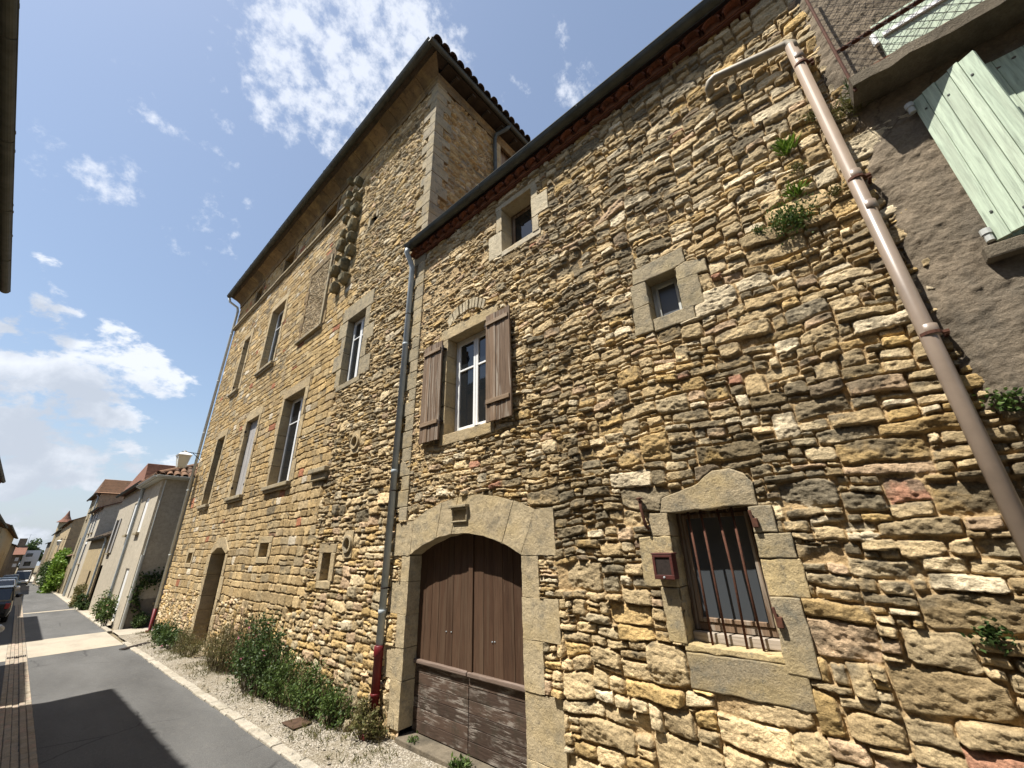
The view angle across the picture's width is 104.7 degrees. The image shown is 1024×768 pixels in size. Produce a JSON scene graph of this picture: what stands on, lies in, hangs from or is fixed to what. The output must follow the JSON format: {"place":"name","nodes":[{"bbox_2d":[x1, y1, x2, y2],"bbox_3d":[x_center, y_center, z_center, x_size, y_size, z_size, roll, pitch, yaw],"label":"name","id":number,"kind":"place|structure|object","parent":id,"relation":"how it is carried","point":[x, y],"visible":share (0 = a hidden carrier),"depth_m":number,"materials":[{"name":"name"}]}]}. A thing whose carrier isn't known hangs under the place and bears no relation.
{"place":"outdoors","nodes":[
{"label":"outdoors","id":0,"kind":"place"},
{"bbox_2d":[0,597,14,699],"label":"parking lane","id":1,"kind":"structure","parent":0,"point":[4,635],"depth_m":13.71,"materials":[{"name":"grey asphalt"}]},
{"bbox_2d":[0,644,7,661],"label":"crossing band","id":2,"kind":"object","parent":1,"relation":"on","point":[3,649],"visible":1,"depth_m":11.20,"materials":[{"name":"concrete"}]},
{"bbox_2d":[0,579,19,588],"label":"parked car","id":3,"kind":"object","parent":1,"relation":"on","point":[6,582],"visible":0.23,"depth_m":27.79,"materials":[{"name":"white paint"}]},
{"bbox_2d":[0,577,20,586],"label":"parked car","id":4,"kind":"object","parent":1,"relation":"on","point":[16,580],"visible":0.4,"depth_m":39.08,"materials":[{"name":"blue paint"}]},
{"bbox_2d":[0,585,22,622],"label":"parked car","id":5,"kind":"object","parent":1,"relation":"on","point":[7,595],"visible":0.99,"depth_m":17.60,"materials":[{"name":"black paint"}]},
{"bbox_2d":[2,574,20,582],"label":"parked car","id":6,"kind":"object","parent":1,"relation":"on","point":[16,575],"visible":0.35,"depth_m":54.35,"materials":[{"name":"grey paint"}]},
{"bbox_2d":[15,570,31,584],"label":"parked van","id":7,"kind":"object","parent":1,"relation":"on","point":[24,577],"visible":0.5,"depth_m":70.47,"materials":[{"name":"white paint"}]},
{"bbox_2d":[30,576,109,625],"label":"pavement","id":8,"kind":"structure","parent":0,"point":[88,612],"depth_m":26.46,"materials":[{"name":"concrete"}]},
{"bbox_2d":[14,566,126,642],"bbox_3d":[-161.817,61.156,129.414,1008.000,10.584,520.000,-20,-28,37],"label":"ground","id":9,"kind":"structure","parent":0,"point":[115,635],"depth_m":14.06,"materials":[{"name":"beige gravel"}]},
{"bbox_2d":[0,459,5,482],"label":"village house","id":10,"kind":"structure","parent":9,"relation":"on","point":[2,478],"depth_m":18.62,"materials":[{"name":"stone"}]},
{"bbox_2d":[0,514,8,528],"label":"village house","id":11,"kind":"structure","parent":9,"relation":"on","point":[3,524],"depth_m":31.54,"materials":[{"name":"brown stone"}]},
{"bbox_2d":[0,523,18,569],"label":"village house","id":12,"kind":"structure","parent":9,"relation":"on","point":[8,535],"depth_m":49.61,"materials":[{"name":"paint"}]},
{"bbox_2d":[0,544,18,577],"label":"village house","id":13,"kind":"structure","parent":9,"relation":"on","point":[7,559],"depth_m":72.78,"materials":[{"name":"brown paint"}]},
{"bbox_2d":[0,0,19,293],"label":"village house","id":14,"kind":"structure","parent":9,"relation":"on","point":[9,22],"depth_m":5.42,"materials":[{"name":"brown"}]},
{"bbox_2d":[0,606,28,767],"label":"gutter joint","id":15,"kind":"object","parent":9,"relation":"on","point":[11,632],"visible":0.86,"depth_m":9.08,"materials":[{"name":"concrete"}]},
{"bbox_2d":[4,535,30,574],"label":"gabled house","id":16,"kind":"structure","parent":9,"relation":"on","point":[20,551],"depth_m":87.10,"materials":[{"name":"white paint"}]},
{"bbox_2d":[14,585,21,604],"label":"sett gutter","id":17,"kind":"object","parent":9,"relation":"on","point":[18,601],"visible":0.51,"depth_m":30.11,"materials":[{"name":"grey stone"}]},
{"bbox_2d":[0,605,37,767],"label":"sett gutter","id":18,"kind":"object","parent":9,"relation":"on","point":[15,758],"visible":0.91,"depth_m":6.53,"materials":[{"name":"beige stone"}]},
{"bbox_2d":[7,655,25,658],"bbox_3d":[-13.181,7.263,10.512,0.220,0.022,0.330,-20,-28,37],"label":"gully grate","id":19,"kind":"object","parent":18,"relation":"on","point":[17,656],"visible":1,"depth_m":10.51,"materials":[{"name":"metal"}]},
{"bbox_2d":[17,550,41,582],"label":"modern house","id":20,"kind":"structure","parent":9,"relation":"on","point":[29,560],"depth_m":90.01,"materials":[{"name":"white paint"}]},
{"bbox_2d":[23,561,30,565],"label":"window","id":21,"kind":"structure","parent":20,"relation":"in","point":[28,563],"depth_m":89.75,"materials":[{"name":"black glass"}]},
{"bbox_2d":[16,538,43,567],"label":"tree","id":22,"kind":"object","parent":9,"relation":"on","point":[32,545],"visible":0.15,"depth_m":99.76,"materials":[{"name":"green plant"}]},
{"bbox_2d":[32,542,50,583],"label":"village house","id":23,"kind":"structure","parent":9,"relation":"on","point":[45,553],"depth_m":83.23,"materials":[{"name":"beige paint"}]},
{"bbox_2d":[33,558,51,585],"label":"bush","id":24,"kind":"object","parent":9,"relation":"on","point":[40,573],"visible":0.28,"depth_m":59.16,"materials":[{"name":"green plant"}]},
{"bbox_2d":[36,560,51,589],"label":"flowering bush","id":25,"kind":"object","parent":9,"relation":"on","point":[41,581],"visible":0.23,"depth_m":44.91,"materials":[{"name":"green plant"}]},
{"bbox_2d":[35,511,70,584],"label":"village house","id":26,"kind":"structure","parent":9,"relation":"on","point":[66,518],"depth_m":71.26,"materials":[{"name":"beige paint"}]},
{"bbox_2d":[56,554,72,592],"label":"village house","id":27,"kind":"structure","parent":9,"relation":"on","point":[69,557],"depth_m":36.97,"materials":[{"name":"paint"}]},
{"bbox_2d":[36,547,72,592],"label":"creeper","id":28,"kind":"object","parent":27,"relation":"attached to","point":[56,571],"visible":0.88,"depth_m":36.65,"materials":[{"name":"green plant"}]},
{"bbox_2d":[50,516,85,560],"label":"village house","id":29,"kind":"structure","parent":9,"relation":"on","point":[71,529],"depth_m":50.31,"materials":[{"name":"paint"}]},
{"bbox_2d":[57,539,70,544],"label":"street lantern","id":30,"kind":"object","parent":29,"relation":"attached to","point":[59,542],"visible":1,"depth_m":43.51,"materials":[{"name":"metal"}]},
{"bbox_2d":[37,585,111,633],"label":"kerb","id":31,"kind":"structure","parent":9,"relation":"on","point":[104,628],"depth_m":17.75,"materials":[{"name":"concrete"}]},
{"bbox_2d":[67,583,87,607],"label":"weed clump","id":32,"kind":"object","parent":31,"relation":"on","point":[78,590],"visible":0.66,"depth_m":22.82,"materials":[{"name":"green plant"}]},
{"bbox_2d":[90,587,109,620],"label":"climbing rose","id":33,"kind":"object","parent":31,"relation":"on","point":[96,611],"visible":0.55,"depth_m":16.59,"materials":[{"name":"green plant"}]},
{"bbox_2d":[94,591,118,625],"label":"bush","id":34,"kind":"object","parent":31,"relation":"on","point":[109,610],"visible":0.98,"depth_m":15.26,"materials":[{"name":"green plant"}]},
{"bbox_2d":[72,592,90,609],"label":"bush","id":35,"kind":"object","parent":9,"relation":"on","point":[79,604],"visible":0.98,"depth_m":21.08,"materials":[{"name":"green plant"}]},
{"bbox_2d":[71,530,112,606],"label":"village house","id":36,"kind":"structure","parent":9,"relation":"on","point":[90,569],"depth_m":24.23,"materials":[{"name":"paint"}]},
{"bbox_2d":[63,502,121,599],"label":"village house","id":37,"kind":"structure","parent":9,"relation":"on","point":[103,519],"depth_m":29.89,"materials":[{"name":"beige paint"}]},
{"bbox_2d":[76,542,87,564],"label":"window","id":38,"kind":"structure","parent":37,"relation":"in","point":[86,542],"depth_m":30.84,"materials":[{"name":"grey glass"}]},
{"bbox_2d":[87,511,97,534],"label":"window","id":39,"kind":"structure","parent":37,"relation":"in","point":[96,511],"depth_m":32.12,"materials":[{"name":"grey glass"}]},
{"bbox_2d":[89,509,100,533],"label":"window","id":40,"kind":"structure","parent":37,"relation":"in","point":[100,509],"depth_m":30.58,"materials":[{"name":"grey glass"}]},
{"bbox_2d":[59,479,131,595],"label":"village house","id":41,"kind":"structure","parent":9,"relation":"on","point":[107,491],"depth_m":35.16,"materials":[{"name":"beige paint"}]},
{"bbox_2d":[87,463,175,612],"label":"village house","id":42,"kind":"structure","parent":9,"relation":"on","point":[130,493],"depth_m":20.71,"materials":[{"name":"beige paint"}]},
{"bbox_2d":[104,518,121,554],"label":"window","id":43,"kind":"structure","parent":42,"relation":"in","point":[120,520],"depth_m":21.53,"materials":[{"name":"grey glass"}]},
{"bbox_2d":[129,610,150,628],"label":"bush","id":44,"kind":"object","parent":9,"relation":"on","point":[141,619],"visible":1,"depth_m":14.50,"materials":[{"name":"green plant"}]},
{"bbox_2d":[101,463,198,629],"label":"village house","id":45,"kind":"structure","parent":9,"relation":"on","point":[152,533],"depth_m":16.07,"materials":[{"name":"white paint"}]},
{"bbox_2d":[112,568,128,620],"bbox_3d":[-15.680,8.448,15.893,0.824,1.880,0.050,-20,-28,37],"label":"shuttered door","id":46,"kind":"structure","parent":45,"relation":"in","point":[126,575],"depth_m":16.01,"materials":[{"name":"white paint"}]},
{"bbox_2d":[127,566,164,613],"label":"vine","id":47,"kind":"object","parent":45,"relation":"attached to","point":[140,586],"visible":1,"depth_m":15.03,"materials":[{"name":"green plant"}]},
{"bbox_2d":[122,641,320,767],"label":"kerb","id":48,"kind":"structure","parent":9,"relation":"on","point":[273,743],"depth_m":5.77,"materials":[{"name":"stone"}]},
{"bbox_2d":[145,34,530,732],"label":"tall stone house","id":49,"kind":"structure","parent":9,"relation":"on","point":[287,504],"depth_m":9.68,"materials":[{"name":"beige stone"}]},
{"bbox_2d":[176,450,199,467],"bbox_3d":[-12.542,2.934,15.331,0.450,0.648,0.799,-20,-28,37],"label":"street lantern","id":50,"kind":"object","parent":49,"relation":"attached to","point":[183,458],"visible":0.97,"depth_m":15.12,"materials":[{"name":"metal"}]},
{"bbox_2d":[176,537,229,657],"bbox_3d":[-8.159,5.834,10.726,1.994,3.126,0.658,-20,-28,37],"label":"arched door","id":51,"kind":"structure","parent":49,"relation":"in","point":[212,585],"depth_m":11.13,"materials":[{"name":"beige stone"}]},
{"bbox_2d":[253,281,265,305],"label":"window","id":52,"kind":"structure","parent":49,"relation":"in","point":[261,289],"depth_m":16.76,"materials":[{"name":"stone"}]},
{"bbox_2d":[253,290,290,377],"bbox_3d":[-8.061,-1.671,13.562,1.766,2.848,0.448,-20,-28,37],"label":"window","id":53,"kind":"structure","parent":49,"relation":"in","point":[273,337],"depth_m":13.81,"materials":[{"name":"white paint"}]},
{"bbox_2d":[261,375,311,493],"bbox_3d":[-5.627,1.316,10.125,1.832,2.793,0.448,-20,-28,37],"label":"window","id":54,"kind":"structure","parent":49,"relation":"in","point":[282,463],"depth_m":10.32,"materials":[{"name":"white paint"}]},
{"bbox_2d":[281,245,298,274],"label":"window","id":55,"kind":"structure","parent":49,"relation":"in","point":[288,262],"depth_m":14.90,"materials":[{"name":"stone"}]},
{"bbox_2d":[321,196,341,229],"bbox_3d":[-5.714,-5.328,12.802,1.265,0.979,0.366,-20,-28,37],"label":"window","id":56,"kind":"structure","parent":49,"relation":"in","point":[333,212],"depth_m":12.95,"materials":[{"name":"stone"}]},
{"bbox_2d":[332,288,375,392],"bbox_3d":[-3.438,-0.915,8.970,1.694,2.197,0.365,-20,-28,37],"label":"window","id":57,"kind":"structure","parent":49,"relation":"in","point":[354,335],"depth_m":9.00,"materials":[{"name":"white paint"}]},
{"bbox_2d":[367,209,379,227],"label":"small window","id":58,"kind":"structure","parent":49,"relation":"in","point":[370,222],"depth_m":10.13,"materials":[{"name":"grey stone"}]},
{"bbox_2d":[359,0,1023,767],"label":"stone house","id":59,"kind":"structure","parent":9,"relation":"on","point":[639,344],"depth_m":3.58,"materials":[{"name":"beige stone"}]},
{"bbox_2d":[418,297,512,446],"bbox_3d":[-0.609,-0.249,5.968,1.892,2.291,0.441,-20,-28,37],"label":"window","id":60,"kind":"structure","parent":59,"relation":"in","point":[469,373],"depth_m":5.96,"materials":[{"name":"white paint"}]},
{"bbox_2d":[384,494,569,767],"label":"double door","id":61,"kind":"structure","parent":59,"relation":"in","point":[470,654],"depth_m":4.65,"materials":[{"name":"brown wood"}]},
{"bbox_2d":[489,180,548,261],"bbox_3d":[0.176,-2.467,6.141,1.187,1.063,0.345,-20,-28,37],"label":"window","id":62,"kind":"structure","parent":59,"relation":"in","point":[515,222],"depth_m":6.23,"materials":[{"name":"beige stone"}]},
{"bbox_2d":[651,553,678,579],"bbox_3d":[1.274,1.511,3.285,0.179,0.198,0.122,-20,-28,37],"label":"letterbox","id":63,"kind":"object","parent":59,"relation":"attached to","point":[665,566],"visible":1,"depth_m":3.25,"materials":[{"name":"red metal"}]},
{"bbox_2d":[652,555,675,579],"bbox_3d":[1.243,1.504,3.249,0.167,0.185,0.026,-20,-28,37],"label":"door","id":64,"kind":"structure","parent":63,"relation":"in","point":[663,566],"depth_m":3.25,"materials":[{"name":"red metal"}]},
{"bbox_2d":[631,247,708,337],"bbox_3d":[1.672,-0.919,4.112,0.800,0.828,0.306,-20,-28,37],"label":"window","id":65,"kind":"structure","parent":59,"relation":"in","point":[673,298],"depth_m":4.09,"materials":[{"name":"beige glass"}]},
{"bbox_2d":[639,468,821,712],"bbox_3d":[1.674,1.523,3.174,1.184,1.582,0.370,-20,-28,37],"label":"window","id":66,"kind":"structure","parent":59,"relation":"in","point":[726,585],"depth_m":3.06,"materials":[{"name":"beige stone"}]},
{"bbox_2d":[749,224,765,234],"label":"wall plant","id":67,"kind":"object","parent":59,"relation":"attached to","point":[756,229],"depth_m":3.53,"materials":[{"name":"green plant"}]},
{"bbox_2d":[768,130,801,155],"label":"wall plant","id":68,"kind":"object","parent":59,"relation":"attached to","point":[787,146],"depth_m":3.58,"materials":[{"name":"green plant"}]},
{"bbox_2d":[755,192,823,244],"bbox_3d":[2.331,-1.447,3.346,0.239,0.495,0.489,17,-29,-38],"label":"wall plant","id":69,"kind":"object","parent":59,"relation":"attached to","point":[792,217],"depth_m":3.34,"materials":[{"name":"green plant"}]},
{"bbox_2d":[781,177,811,199],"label":"wall plant","id":70,"kind":"object","parent":59,"relation":"attached to","point":[797,190],"depth_m":3.43,"materials":[{"name":"green plant"}]},
{"bbox_2d":[787,159,807,175],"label":"wall plant","id":71,"kind":"object","parent":59,"relation":"attached to","point":[795,167],"depth_m":3.45,"materials":[{"name":"green plant"}]},
{"bbox_2d":[822,181,847,199],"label":"wall plant","id":72,"kind":"object","parent":59,"relation":"attached to","point":[836,188],"depth_m":3.21,"materials":[{"name":"green plant"}]},
{"bbox_2d":[959,616,1017,655],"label":"wall plant","id":73,"kind":"object","parent":59,"relation":"attached to","point":[989,632],"depth_m":2.12,"materials":[{"name":"green plant"}]},
{"bbox_2d":[973,387,1023,411],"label":"wall plant","id":74,"kind":"object","parent":59,"relation":"attached to","point":[1002,399],"depth_m":2.30,"materials":[{"name":"green plant"}]},
{"bbox_2d":[705,0,1023,561],"bbox_3d":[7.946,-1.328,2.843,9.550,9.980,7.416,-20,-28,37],"label":"drainpipe","id":75,"kind":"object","parent":9,"relation":"on","point":[945,167],"depth_m":2.72,"materials":[{"name":"brown metal"}]},
{"bbox_2d":[795,102,833,129],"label":"wall plant","id":76,"kind":"object","parent":75,"relation":"attached to","point":[810,113],"depth_m":3.48,"materials":[{"name":"green plant"}]},
{"bbox_2d":[830,91,873,120],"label":"wall plant","id":77,"kind":"object","parent":75,"relation":"attached to","point":[847,106],"depth_m":3.28,"materials":[{"name":"green plant"}]},
{"bbox_2d":[835,64,871,103],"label":"wall plant","id":78,"kind":"object","parent":75,"relation":"attached to","point":[846,85],"depth_m":3.33,"materials":[{"name":"green plant"}]},
{"bbox_2d":[112,627,147,635],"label":"side street","id":79,"kind":"structure","parent":0,"point":[127,631],"depth_m":13.91,"materials":[{"name":"concrete"}]},
{"bbox_2d":[18,582,296,767],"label":"road","id":80,"kind":"structure","parent":0,"point":[110,707],"depth_m":6.18,"materials":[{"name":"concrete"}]},
{"bbox_2d":[23,609,73,613],"bbox_3d":[-24.951,12.265,21.317,0.648,0.011,1.865,-20,-28,37],"label":"crossing band","id":81,"kind":"object","parent":80,"relation":"on","point":[48,611],"visible":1,"depth_m":21.29,"materials":[{"name":"concrete"}]},
{"bbox_2d":[26,632,122,657],"bbox_3d":[-13.569,7.997,12.202,3.960,0.068,1.865,-20,-28,37],"label":"crossing band","id":82,"kind":"object","parent":80,"relation":"on","point":[44,647],"visible":1,"depth_m":12.02,"materials":[{"name":"concrete"}]},
{"bbox_2d":[116,630,446,767],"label":"pavement","id":83,"kind":"structure","parent":0,"point":[314,753],"depth_m":5.26,"materials":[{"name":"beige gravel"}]},
{"bbox_2d":[119,642,150,649],"bbox_3d":[-10.747,7.466,11.273,0.160,0.031,0.871,-1,-22,-2],"label":"drain grate","id":84,"kind":"object","parent":83,"relation":"on","point":[124,648],"visible":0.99,"depth_m":11.19,"materials":[{"name":"metal"}]},
{"bbox_2d":[148,619,185,648],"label":"rose shrub","id":85,"kind":"object","parent":83,"relation":"on","point":[162,633],"visible":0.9,"depth_m":11.04,"materials":[{"name":"green plant"}]},
{"bbox_2d":[169,623,204,657],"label":"weed clump","id":86,"kind":"object","parent":83,"relation":"on","point":[184,643],"visible":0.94,"depth_m":9.90,"materials":[{"name":"green plant"}]},
{"bbox_2d":[196,606,251,673],"bbox_3d":[-6.312,5.572,8.695,0.812,1.169,2.521,16,-28,-37],"label":"weed clump","id":87,"kind":"object","parent":83,"relation":"on","point":[211,656],"visible":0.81,"depth_m":8.42,"materials":[{"name":"green plant"}]},
{"bbox_2d":[211,589,284,687],"bbox_3d":[-5.657,5.160,8.286,3.994,1.550,0.694,-20,-28,37],"label":"weed clump","id":88,"kind":"object","parent":83,"relation":"on","point":[243,625],"visible":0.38,"depth_m":8.23,"materials":[{"name":"green plant"}]},
{"bbox_2d":[217,602,294,697],"bbox_3d":[-4.625,4.715,7.149,2.495,1.423,0.880,-20,-28,37],"label":"rose bush","id":89,"kind":"object","parent":83,"relation":"on","point":[257,655],"visible":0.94,"depth_m":6.93,"materials":[{"name":"green plant"}]},
{"bbox_2d":[257,643,311,711],"bbox_3d":[-3.612,4.671,6.367,1.416,0.879,0.674,-20,-28,37],"label":"weed clump","id":90,"kind":"object","parent":83,"relation":"on","point":[277,682],"visible":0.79,"depth_m":6.26,"materials":[{"name":"green plant"}]},
{"bbox_2d":[282,717,311,729],"bbox_3d":[-2.988,4.715,5.498,0.397,0.021,0.261,-20,-28,37],"label":"access cover","id":91,"kind":"object","parent":83,"relation":"on","point":[295,723],"visible":0.98,"depth_m":5.48,"materials":[{"name":"brown metal"}]},
{"bbox_2d":[284,647,335,720],"bbox_3d":[-2.982,4.477,5.902,0.747,0.794,0.879,3,-23,-12],"label":"weed clump","id":92,"kind":"object","parent":83,"relation":"on","point":[308,691],"visible":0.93,"depth_m":5.79,"materials":[{"name":"green plant"}]},
{"bbox_2d":[314,674,364,732],"bbox_3d":[-2.391,4.377,5.441,0.604,0.581,0.888,7,-24,-20],"label":"weed clump","id":93,"kind":"object","parent":83,"relation":"on","point":[328,706],"visible":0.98,"depth_m":5.38,"materials":[{"name":"green plant"}]},
{"bbox_2d":[342,719,351,731],"bbox_3d":[-2.178,4.528,5.220,0.113,0.138,0.130,-2,-15,-21],"label":"loose stone","id":94,"kind":"object","parent":83,"relation":"on","point":[344,727],"visible":0.61,"depth_m":5.19,"materials":[{"name":"beige stone"}]},
{"bbox_2d":[343,689,390,744],"bbox_3d":[-1.841,4.216,5.041,0.701,0.525,0.574,-7,-23,12],"label":"weed clump","id":95,"kind":"object","parent":83,"relation":"on","point":[363,722],"visible":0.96,"depth_m":4.94,"materials":[{"name":"green plant"}]},
{"bbox_2d":[406,730,419,746],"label":"weed","id":96,"kind":"object","parent":83,"relation":"on","point":[412,738],"visible":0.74,"depth_m":4.69,"materials":[{"name":"green plant"}]},
{"bbox_2d":[448,752,471,767],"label":"weed","id":97,"kind":"object","parent":83,"relation":"on","point":[463,762],"visible":1,"depth_m":4.07,"materials":[{"name":"green plant"}]},
{"bbox_2d":[0,0,701,565],"label":"sky","id":98,"kind":"structure","parent":0,"point":[161,146],"materials":[{"name":"blue"}]}
]}

